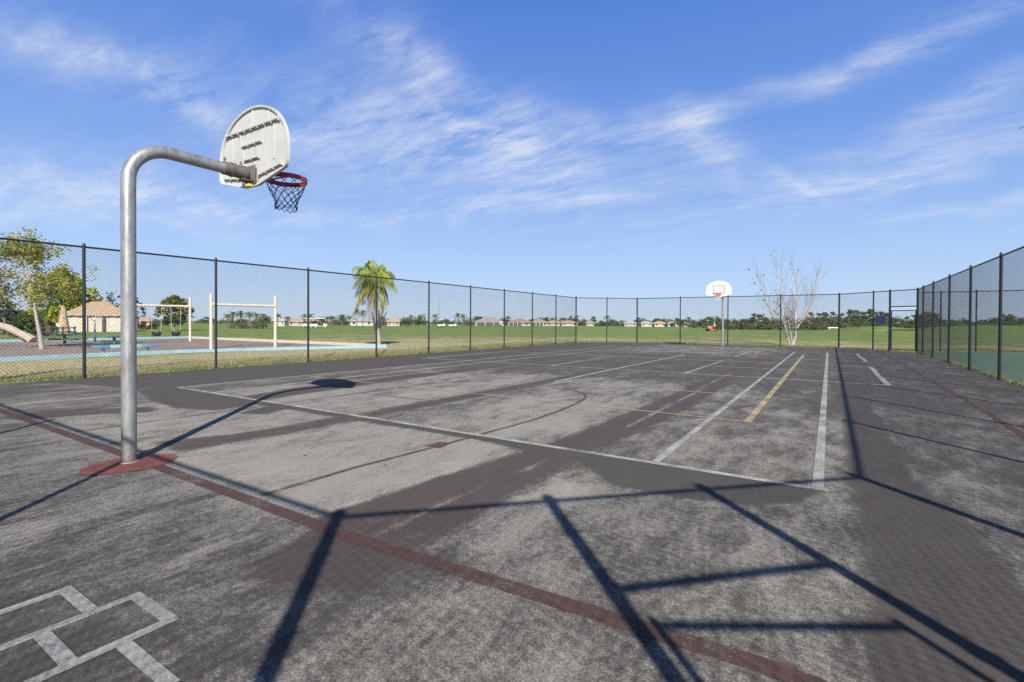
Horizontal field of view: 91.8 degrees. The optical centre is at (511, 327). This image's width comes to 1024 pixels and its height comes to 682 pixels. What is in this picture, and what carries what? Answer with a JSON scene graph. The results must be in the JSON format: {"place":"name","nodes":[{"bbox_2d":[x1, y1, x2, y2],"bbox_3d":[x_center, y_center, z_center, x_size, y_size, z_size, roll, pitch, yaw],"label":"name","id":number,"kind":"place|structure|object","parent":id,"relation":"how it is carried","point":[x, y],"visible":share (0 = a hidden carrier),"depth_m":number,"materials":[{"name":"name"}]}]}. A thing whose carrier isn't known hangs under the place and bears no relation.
{"place":"outdoors","nodes":[
{"label":"outdoors","id":0,"kind":"place"},
{"bbox_2d":[67,301,120,331],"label":"house","id":1,"kind":"structure","parent":0,"point":[93,311],"depth_m":56.37,"materials":[{"name":"paint"}]},
{"bbox_2d":[138,317,160,325],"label":"house","id":2,"kind":"structure","parent":0,"point":[145,320],"depth_m":116.52,"materials":[{"name":"beige paint"}]},
{"bbox_2d":[272,317,288,325],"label":"house","id":3,"kind":"structure","parent":0,"point":[283,321],"depth_m":124.03,"materials":[{"name":"white paint"}]},
{"bbox_2d":[289,318,306,325],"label":"house","id":4,"kind":"structure","parent":0,"point":[299,320],"depth_m":128.64,"materials":[{"name":"beige paint"}]},
{"bbox_2d":[306,317,320,325],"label":"house","id":5,"kind":"structure","parent":0,"point":[317,320],"depth_m":131.14,"materials":[{"name":"beige paint"}]},
{"bbox_2d":[475,317,505,325],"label":"house","id":6,"kind":"structure","parent":0,"point":[480,322],"depth_m":173.92,"materials":[{"name":"beige paint"}]},
{"bbox_2d":[0,321,1023,386],"bbox_3d":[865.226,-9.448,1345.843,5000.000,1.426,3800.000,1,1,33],"label":"ground","id":7,"kind":"structure","parent":0,"point":[223,333],"depth_m":42.22,"materials":[{"name":"green plant"}]},
{"bbox_2d":[0,297,27,334],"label":"broad tree","id":8,"kind":"object","parent":7,"relation":"on","point":[8,314],"visible":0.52,"depth_m":43.91,"materials":[{"name":"green plant"}]},
{"bbox_2d":[0,322,37,341],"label":"slide","id":9,"kind":"object","parent":7,"relation":"on","point":[9,328],"visible":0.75,"depth_m":28.06,"materials":[{"name":"plastic"}]},
{"bbox_2d":[10,314,36,337],"bbox_3d":[-32.496,-0.090,33.106,1.517,1.809,1.521,1,1,33],"label":"green shrub","id":10,"kind":"object","parent":7,"relation":"on","point":[26,317],"visible":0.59,"depth_m":32.90,"materials":[{"name":"green plant"}]},
{"bbox_2d":[0,326,76,337],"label":"rail fence","id":11,"kind":"object","parent":7,"relation":"on","point":[63,331],"visible":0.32,"depth_m":38.37,"materials":[{"name":"wood"}]},
{"bbox_2d":[32,314,45,322],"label":"broad tree","id":12,"kind":"object","parent":7,"relation":"on","point":[41,320],"visible":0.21,"depth_m":94.53,"materials":[{"name":"green plant"}]},
{"bbox_2d":[40,320,56,335],"bbox_3d":[-37.395,0.083,40.017,1.083,1.490,1.296,1,1,33],"label":"brown shrub","id":13,"kind":"object","parent":7,"relation":"on","point":[49,322],"visible":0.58,"depth_m":39.91,"materials":[{"name":"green plant"}]},
{"bbox_2d":[0,227,99,348],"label":"sparse tree","id":14,"kind":"object","parent":7,"relation":"on","point":[42,276],"visible":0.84,"depth_m":21.53,"materials":[{"name":"green plant"}]},
{"bbox_2d":[23,269,103,323],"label":"broad tree","id":15,"kind":"object","parent":7,"relation":"on","point":[56,313],"visible":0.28,"depth_m":70.83,"materials":[{"name":"green plant"}]},
{"bbox_2d":[58,306,69,331],"bbox_3d":[-39.790,-0.651,43.990,0.975,2.681,0.963,0,1,-19],"label":"dead palm trunk","id":16,"kind":"object","parent":7,"relation":"on","point":[63,315],"visible":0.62,"depth_m":43.80,"materials":[{"name":"beige wood"}]},
{"bbox_2d":[63,276,92,308],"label":"broad tree","id":17,"kind":"object","parent":7,"relation":"on","point":[88,295],"visible":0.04,"depth_m":75.74,"materials":[{"name":"green plant"}]},
{"bbox_2d":[0,336,188,341],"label":"playground border","id":18,"kind":"object","parent":7,"relation":"on","point":[11,340],"visible":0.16,"depth_m":31.65,"materials":[{"name":"concrete"}]},
{"bbox_2d":[89,304,107,341],"bbox_3d":[-23.123,-0.336,27.350,0.799,2.465,1.309,1,1,21],"label":"bare sapling","id":19,"kind":"object","parent":7,"relation":"on","point":[94,323],"visible":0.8,"depth_m":27.50,"materials":[{"name":"white plant"}]},
{"bbox_2d":[106,292,119,306],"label":"broad tree","id":20,"kind":"object","parent":7,"relation":"on","point":[110,300],"visible":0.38,"depth_m":85.72,"materials":[{"name":"green plant"}]},
{"bbox_2d":[137,322,145,328],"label":"brown shrub","id":21,"kind":"object","parent":7,"relation":"on","point":[142,325],"visible":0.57,"depth_m":77.87,"materials":[{"name":"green plant"}]},
{"bbox_2d":[137,297,146,328],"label":"broad tree","id":22,"kind":"object","parent":7,"relation":"on","point":[143,311],"visible":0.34,"depth_m":72.19,"materials":[{"name":"green plant"}]},
{"bbox_2d":[143,324,158,328],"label":"brown shrub","id":23,"kind":"object","parent":7,"relation":"on","point":[152,326],"visible":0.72,"depth_m":75.72,"materials":[{"name":"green plant"}]},
{"bbox_2d":[0,338,344,356],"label":"playground mulch","id":24,"kind":"object","parent":7,"relation":"on","point":[201,344],"visible":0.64,"depth_m":24.75,"materials":[{"name":"brown wood"}]},
{"bbox_2d":[42,333,87,345],"bbox_3d":[-22.096,0.600,24.508,1.500,0.642,1.580,0,1,-29],"label":"picnic table","id":25,"kind":"object","parent":24,"relation":"on","point":[64,339],"visible":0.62,"depth_m":24.35,"materials":[{"name":"green metal"}]},
{"bbox_2d":[90,335,120,344],"bbox_3d":[-19.247,0.661,24.009,1.500,0.562,1.580,0,1,-29],"label":"picnic table","id":26,"kind":"object","parent":24,"relation":"on","point":[113,341],"visible":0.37,"depth_m":23.75,"materials":[{"name":"green metal"}]},
{"bbox_2d":[91,344,157,352],"bbox_3d":[-14.751,0.836,18.959,0.280,0.395,2.034,1,1,38],"label":"plank bench","id":27,"kind":"object","parent":24,"relation":"on","point":[103,347],"visible":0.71,"depth_m":18.57,"materials":[{"name":"blue"}]},
{"bbox_2d":[138,297,190,340],"bbox_3d":[-20.639,-0.473,29.285,2.958,2.760,0.164,0,1,-45],"label":"swing frame","id":28,"kind":"object","parent":24,"relation":"on","point":[154,305],"visible":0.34,"depth_m":29.99,"materials":[{"name":"beige metal"}]},
{"bbox_2d":[151,308,161,335],"bbox_3d":[-20.839,-0.372,29.087,0.521,1.740,0.374,0,1,-45],"label":"bucket swing","id":29,"kind":"object","parent":28,"relation":"hanging from","point":[154,333],"visible":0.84,"depth_m":28.95,"materials":[{"name":"black rubber"}]},
{"bbox_2d":[171,309,180,335],"bbox_3d":[-20.162,-0.376,29.764,0.521,1.740,0.374,0,1,-45],"label":"bucket swing","id":30,"kind":"object","parent":28,"relation":"hanging from","point":[174,333],"visible":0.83,"depth_m":29.68,"materials":[{"name":"black rubber"}]},
{"bbox_2d":[209,293,276,348],"bbox_3d":[-12.644,-0.275,23.463,0.164,2.580,2.979,1,1,42],"label":"swing frame","id":31,"kind":"object","parent":24,"relation":"on","point":[242,305],"visible":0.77,"depth_m":22.92,"materials":[{"name":"beige metal"}]},
{"bbox_2d":[153,294,194,330],"bbox_3d":[-43.497,-1.966,63.859,4.698,4.781,4.292,0,1,-21],"label":"oak tree","id":32,"kind":"object","parent":7,"relation":"on","point":[170,317],"visible":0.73,"depth_m":63.35,"materials":[{"name":"green plant"}]},
{"bbox_2d":[0,345,385,360],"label":"playground border","id":33,"kind":"object","parent":7,"relation":"on","point":[159,351],"visible":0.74,"depth_m":19.69,"materials":[{"name":"concrete"}]},
{"bbox_2d":[201,317,214,322],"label":"broad tree","id":34,"kind":"object","parent":7,"relation":"on","point":[206,320],"visible":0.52,"depth_m":221.32,"materials":[{"name":"green plant"}]},
{"bbox_2d":[225,311,237,327],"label":"palm","id":35,"kind":"object","parent":7,"relation":"on","point":[233,314],"visible":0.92,"depth_m":85.88,"materials":[{"name":"green plant"}]},
{"bbox_2d":[229,322,241,328],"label":"scrub","id":36,"kind":"object","parent":7,"relation":"on","point":[234,324],"visible":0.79,"depth_m":82.03,"materials":[{"name":"green plant"}]},
{"bbox_2d":[234,311,246,327],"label":"palm","id":37,"kind":"object","parent":7,"relation":"on","point":[240,313],"visible":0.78,"depth_m":85.82,"materials":[{"name":"green plant"}]},
{"bbox_2d":[236,318,248,322],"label":"broad tree","id":38,"kind":"object","parent":7,"relation":"on","point":[245,321],"visible":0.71,"depth_m":221.59,"materials":[{"name":"green plant"}]},
{"bbox_2d":[236,322,262,328],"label":"scrub","id":39,"kind":"object","parent":7,"relation":"on","point":[244,325],"visible":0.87,"depth_m":81.50,"materials":[{"name":"green plant"}]},
{"bbox_2d":[244,312,255,325],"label":"palm","id":40,"kind":"object","parent":7,"relation":"on","point":[249,313],"visible":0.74,"depth_m":85.89,"materials":[{"name":"green plant"}]},
{"bbox_2d":[250,314,271,327],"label":"broad tree","id":41,"kind":"object","parent":7,"relation":"on","point":[262,321],"visible":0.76,"depth_m":83.46,"materials":[{"name":"green plant"}]},
{"bbox_2d":[191,336,386,347],"bbox_3d":[-14.704,0.806,30.217,20.395,0.184,0.320,1,1,33],"label":"playground border","id":42,"kind":"object","parent":7,"relation":"on","point":[285,341],"visible":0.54,"depth_m":29.10,"materials":[{"name":"beige concrete"}]},
{"bbox_2d":[302,318,314,327],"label":"golf cart","id":43,"kind":"object","parent":7,"relation":"on","point":[311,325],"visible":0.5,"depth_m":92.52,"materials":[{"name":"plastic"}]},
{"bbox_2d":[313,318,326,327],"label":"golf cart","id":44,"kind":"object","parent":7,"relation":"on","point":[316,325],"visible":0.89,"depth_m":91.43,"materials":[{"name":"plastic"}]},
{"bbox_2d":[337,314,346,326],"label":"palm","id":45,"kind":"object","parent":7,"relation":"on","point":[342,315],"visible":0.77,"depth_m":119.95,"materials":[{"name":"green plant"}]},
{"bbox_2d":[350,318,373,325],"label":"house","id":46,"kind":"structure","parent":7,"relation":"on","point":[360,321],"depth_m":147.32,"materials":[{"name":"white paint"}]},
{"bbox_2d":[358,310,365,327],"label":"palm","id":47,"kind":"object","parent":7,"relation":"on","point":[362,311],"visible":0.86,"depth_m":95.96,"materials":[{"name":"green plant"}]},
{"bbox_2d":[351,260,396,343],"bbox_3d":[-7.119,-1.241,25.523,2.369,4.511,2.678,1,1,33],"label":"queen palm","id":48,"kind":"object","parent":7,"relation":"on","point":[380,271],"visible":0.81,"depth_m":25.42,"materials":[{"name":"green plant"}]},
{"bbox_2d":[387,318,402,325],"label":"house","id":49,"kind":"structure","parent":7,"relation":"on","point":[392,322],"depth_m":148.54,"materials":[{"name":"beige paint"}]},
{"bbox_2d":[401,317,411,325],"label":"broad tree","id":50,"kind":"object","parent":7,"relation":"on","point":[407,321],"visible":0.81,"depth_m":149.45,"materials":[{"name":"green plant"}]},
{"bbox_2d":[413,314,426,325],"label":"broad tree","id":51,"kind":"object","parent":7,"relation":"on","point":[419,317],"visible":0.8,"depth_m":139.40,"materials":[{"name":"green plant"}]},
{"bbox_2d":[463,318,474,325],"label":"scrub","id":52,"kind":"object","parent":7,"relation":"on","point":[465,320],"visible":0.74,"depth_m":159.78,"materials":[{"name":"green plant"}]},
{"bbox_2d":[0,342,1023,681],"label":"court","id":53,"kind":"object","parent":7,"relation":"on","point":[894,552],"visible":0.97,"depth_m":3.22,"materials":[{"name":"asphalt"}]},
{"bbox_2d":[79,453,177,474],"bbox_3d":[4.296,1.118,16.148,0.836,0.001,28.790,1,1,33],"label":"red floor paint","id":54,"kind":"object","parent":53,"relation":"on","point":[147,461],"visible":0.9,"depth_m":4.37,"materials":[{"name":"paint"}]},
{"bbox_2d":[0,586,264,681],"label":"hopscotch lines","id":55,"kind":"object","parent":53,"relation":"on","point":[132,651],"visible":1,"depth_m":1.97,"materials":[{"name":"white paint"}]},
{"bbox_2d":[119,105,307,463],"bbox_3d":[-2.959,-0.581,5.178,1.333,3.615,1.436,0,1,-10],"label":"basketball hoop","id":56,"kind":"object","parent":53,"relation":"on","point":[255,150],"visible":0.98,"depth_m":4.82,"materials":[{"name":"metal"}]},
{"bbox_2d":[0,237,576,382],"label":"chain link fence","id":57,"kind":"object","parent":53,"relation":"on","point":[83,247],"visible":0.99,"depth_m":13.89,"materials":[{"name":"black metal"}]},
{"bbox_2d":[0,343,1023,681],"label":"red court lines","id":58,"kind":"object","parent":53,"relation":"on","point":[778,671],"visible":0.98,"depth_m":2.65,"materials":[{"name":"paint"}]},
{"bbox_2d":[185,345,867,394],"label":"faded court lines","id":59,"kind":"object","parent":53,"relation":"on","point":[531,357],"visible":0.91,"depth_m":13.56,"materials":[{"name":"white paint"}]},
{"bbox_2d":[178,348,890,491],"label":"white court lines","id":60,"kind":"object","parent":53,"relation":"on","point":[818,454],"visible":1,"depth_m":5.69,"materials":[{"name":"paint"}]},
{"bbox_2d":[309,355,803,421],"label":"yellow court lines","id":61,"kind":"object","parent":53,"relation":"on","point":[755,411],"visible":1,"depth_m":8.56,"materials":[{"name":"paint"}]},
{"bbox_2d":[577,297,637,342],"bbox_3d":[6.192,-0.517,32.265,4.206,2.985,0.098,0,1,-9],"label":"chain link fence","id":62,"kind":"object","parent":53,"relation":"on","point":[636,320],"visible":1,"depth_m":32.30,"materials":[{"name":"black metal"}]},
{"bbox_2d":[706,281,731,345],"bbox_3d":[11.353,-0.739,27.144,1.400,3.600,1.510,0,1,-10],"label":"basketball hoop","id":63,"kind":"object","parent":53,"relation":"on","point":[719,289],"visible":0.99,"depth_m":26.91,"materials":[{"name":"metal"}]},
{"bbox_2d":[839,287,918,352],"bbox_3d":[17.985,-0.366,24.556,0.098,2.985,4.208,0,1,-12],"label":"chain link fence","id":64,"kind":"object","parent":53,"relation":"on","point":[889,324],"visible":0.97,"depth_m":24.50,"materials":[{"name":"black metal"}]},
{"bbox_2d":[875,315,885,323],"bbox_3d":[18.019,-0.384,24.227,0.050,0.443,0.554,0,1,-12],"label":"sign panel","id":65,"kind":"object","parent":64,"relation":"attached to","point":[880,319],"visible":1,"depth_m":24.23,"materials":[{"name":"metal"}]},
{"bbox_2d":[890,310,915,350],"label":"fence gate","id":66,"kind":"structure","parent":64,"relation":"attached to","point":[891,329],"depth_m":23.17,"materials":[{"name":"black metal"}]},
{"bbox_2d":[917,246,1023,385],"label":"chain link fence","id":67,"kind":"object","parent":53,"relation":"on","point":[922,321],"visible":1,"depth_m":13.56,"materials":[{"name":"black metal"}]},
{"bbox_2d":[531,319,548,325],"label":"house","id":68,"kind":"structure","parent":7,"relation":"on","point":[538,320],"depth_m":179.58,"materials":[{"name":"beige paint"}]},
{"bbox_2d":[547,320,560,325],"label":"house","id":69,"kind":"structure","parent":7,"relation":"on","point":[550,324],"depth_m":180.24,"materials":[{"name":"beige paint"}]},
{"bbox_2d":[666,321,678,326],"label":"house","id":70,"kind":"structure","parent":7,"relation":"on","point":[671,323],"depth_m":178.40,"materials":[{"name":"white paint"}]},
{"bbox_2d":[678,319,686,326],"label":"broad tree","id":71,"kind":"object","parent":7,"relation":"on","point":[682,321],"visible":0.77,"depth_m":164.85,"materials":[{"name":"green plant"}]},
{"bbox_2d":[696,318,706,326],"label":"broad tree","id":72,"kind":"object","parent":7,"relation":"on","point":[703,321],"visible":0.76,"depth_m":139.90,"materials":[{"name":"green plant"}]},
{"bbox_2d":[705,316,714,325],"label":"broad tree","id":73,"kind":"object","parent":7,"relation":"on","point":[711,319],"visible":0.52,"depth_m":139.34,"materials":[{"name":"green plant"}]},
{"bbox_2d":[706,325,717,330],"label":"ride on mower","id":74,"kind":"object","parent":7,"relation":"on","point":[709,328],"visible":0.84,"depth_m":83.70,"materials":[{"name":"orange paint"}]},
{"bbox_2d":[711,316,720,325],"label":"broad tree","id":75,"kind":"object","parent":7,"relation":"on","point":[717,320],"visible":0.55,"depth_m":139.53,"materials":[{"name":"green plant"}]},
{"bbox_2d":[715,322,728,329],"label":"broad tree","id":76,"kind":"object","parent":7,"relation":"on","point":[718,325],"visible":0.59,"depth_m":102.66,"materials":[{"name":"green plant"}]},
{"bbox_2d":[638,293,839,347],"bbox_3d":[12.898,-0.450,29.593,11.131,2.985,0.098,1,1,33],"label":"chain link fence","id":77,"kind":"object","parent":7,"relation":"on","point":[780,314],"visible":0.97,"depth_m":29.06,"materials":[{"name":"black metal"}]},
{"bbox_2d":[734,322,746,329],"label":"broad tree","id":78,"kind":"object","parent":7,"relation":"on","point":[742,326],"visible":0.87,"depth_m":102.75,"materials":[{"name":"green plant"}]},
{"bbox_2d":[748,313,759,323],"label":"pine","id":79,"kind":"object","parent":7,"relation":"on","point":[751,321],"visible":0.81,"depth_m":117.60,"materials":[{"name":"green plant"}]},
{"bbox_2d":[753,323,765,329],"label":"broad tree","id":80,"kind":"object","parent":7,"relation":"on","point":[759,327],"visible":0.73,"depth_m":102.50,"materials":[{"name":"green plant"}]},
{"bbox_2d":[755,314,764,323],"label":"pine","id":81,"kind":"object","parent":7,"relation":"on","point":[760,317],"visible":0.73,"depth_m":117.82,"materials":[{"name":"green plant"}]},
{"bbox_2d":[762,317,772,325],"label":"broad tree","id":82,"kind":"object","parent":7,"relation":"on","point":[765,321],"visible":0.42,"depth_m":117.24,"materials":[{"name":"green plant"}]},
{"bbox_2d":[767,317,776,324],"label":"broad tree","id":83,"kind":"object","parent":7,"relation":"on","point":[772,320],"visible":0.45,"depth_m":117.57,"materials":[{"name":"green plant"}]},
{"bbox_2d":[739,247,828,344],"bbox_3d":[16.580,-2.053,29.855,4.976,6.361,3.419,0,1,-8],"label":"bare tree","id":84,"kind":"object","parent":7,"relation":"on","point":[792,314],"visible":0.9,"depth_m":29.65,"materials":[{"name":"white plant"}]},
{"bbox_2d":[799,324,811,329],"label":"scrub","id":85,"kind":"object","parent":7,"relation":"on","point":[804,327],"visible":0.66,"depth_m":102.49,"materials":[{"name":"green plant"}]},
{"bbox_2d":[804,312,819,321],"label":"pine","id":86,"kind":"object","parent":7,"relation":"on","point":[810,314],"visible":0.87,"depth_m":111.85,"materials":[{"name":"green plant"}]},
{"bbox_2d":[810,322,824,329],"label":"broad tree","id":87,"kind":"object","parent":7,"relation":"on","point":[811,324],"visible":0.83,"depth_m":102.71,"materials":[{"name":"green plant"}]},
{"bbox_2d":[816,313,824,323],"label":"pine","id":88,"kind":"object","parent":7,"relation":"on","point":[820,321],"visible":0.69,"depth_m":111.59,"materials":[{"name":"green plant"}]},
{"bbox_2d":[822,312,830,323],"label":"pine","id":89,"kind":"object","parent":7,"relation":"on","point":[825,317],"visible":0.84,"depth_m":111.67,"materials":[{"name":"green plant"}]},
{"bbox_2d":[828,311,837,321],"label":"pine","id":90,"kind":"object","parent":7,"relation":"on","point":[834,318],"visible":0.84,"depth_m":111.83,"materials":[{"name":"green plant"}]},
{"bbox_2d":[843,309,857,321],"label":"pine","id":91,"kind":"object","parent":7,"relation":"on","point":[849,313],"visible":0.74,"depth_m":111.78,"materials":[{"name":"green plant"}]},
{"bbox_2d":[849,321,862,326],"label":"broad tree","id":92,"kind":"object","parent":7,"relation":"on","point":[855,322],"visible":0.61,"depth_m":105.59,"materials":[{"name":"green plant"}]},
{"bbox_2d":[852,310,863,325],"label":"pine","id":93,"kind":"object","parent":7,"relation":"on","point":[857,317],"visible":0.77,"depth_m":111.68,"materials":[{"name":"green plant"}]},
{"bbox_2d":[859,311,868,322],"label":"pine","id":94,"kind":"object","parent":7,"relation":"on","point":[864,318],"visible":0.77,"depth_m":111.33,"materials":[{"name":"green plant"}]},
{"bbox_2d":[866,309,874,321],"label":"pine","id":95,"kind":"object","parent":7,"relation":"on","point":[868,311],"visible":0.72,"depth_m":111.81,"materials":[{"name":"green plant"}]},
{"bbox_2d":[894,318,906,326],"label":"broad tree","id":96,"kind":"object","parent":7,"relation":"on","point":[901,320],"visible":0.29,"depth_m":111.56,"materials":[{"name":"green plant"}]},
{"bbox_2d":[921,290,1023,351],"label":"chain link fence","id":97,"kind":"object","parent":7,"relation":"on","point":[976,319],"visible":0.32,"depth_m":23.68,"materials":[{"name":"black metal"}]},
{"bbox_2d":[0,0,1023,323],"label":"sky","id":98,"kind":"structure","parent":0,"point":[591,150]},
{"bbox_2d":[507,319,531,325],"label":"house","id":99,"kind":"structure","parent":0,"point":[520,321],"depth_m":176.93,"materials":[{"name":"beige paint"}]},
{"bbox_2d":[561,320,577,325],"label":"house","id":100,"kind":"structure","parent":0,"point":[570,323],"depth_m":179.81,"materials":[{"name":"white paint"}]},
{"bbox_2d":[585,321,593,325],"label":"house","id":101,"kind":"structure","parent":0,"point":[590,323],"depth_m":188.90,"materials":[{"name":"beige paint"}]},
{"bbox_2d":[622,321,635,326],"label":"house","id":102,"kind":"structure","parent":0,"point":[633,324],"depth_m":183.28,"materials":[{"name":"beige paint"}]},
{"bbox_2d":[638,321,652,326],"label":"house","id":103,"kind":"structure","parent":0,"point":[646,324],"depth_m":178.54,"materials":[{"name":"white paint"}]},
{"bbox_2d":[652,321,665,326],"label":"house","id":104,"kind":"structure","parent":0,"point":[659,323],"depth_m":180.39,"materials":[{"name":"paint"}]},
{"bbox_2d":[919,350,1023,382],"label":"tennis court","id":105,"kind":"object","parent":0,"point":[1016,364],"depth_m":17.42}
]}

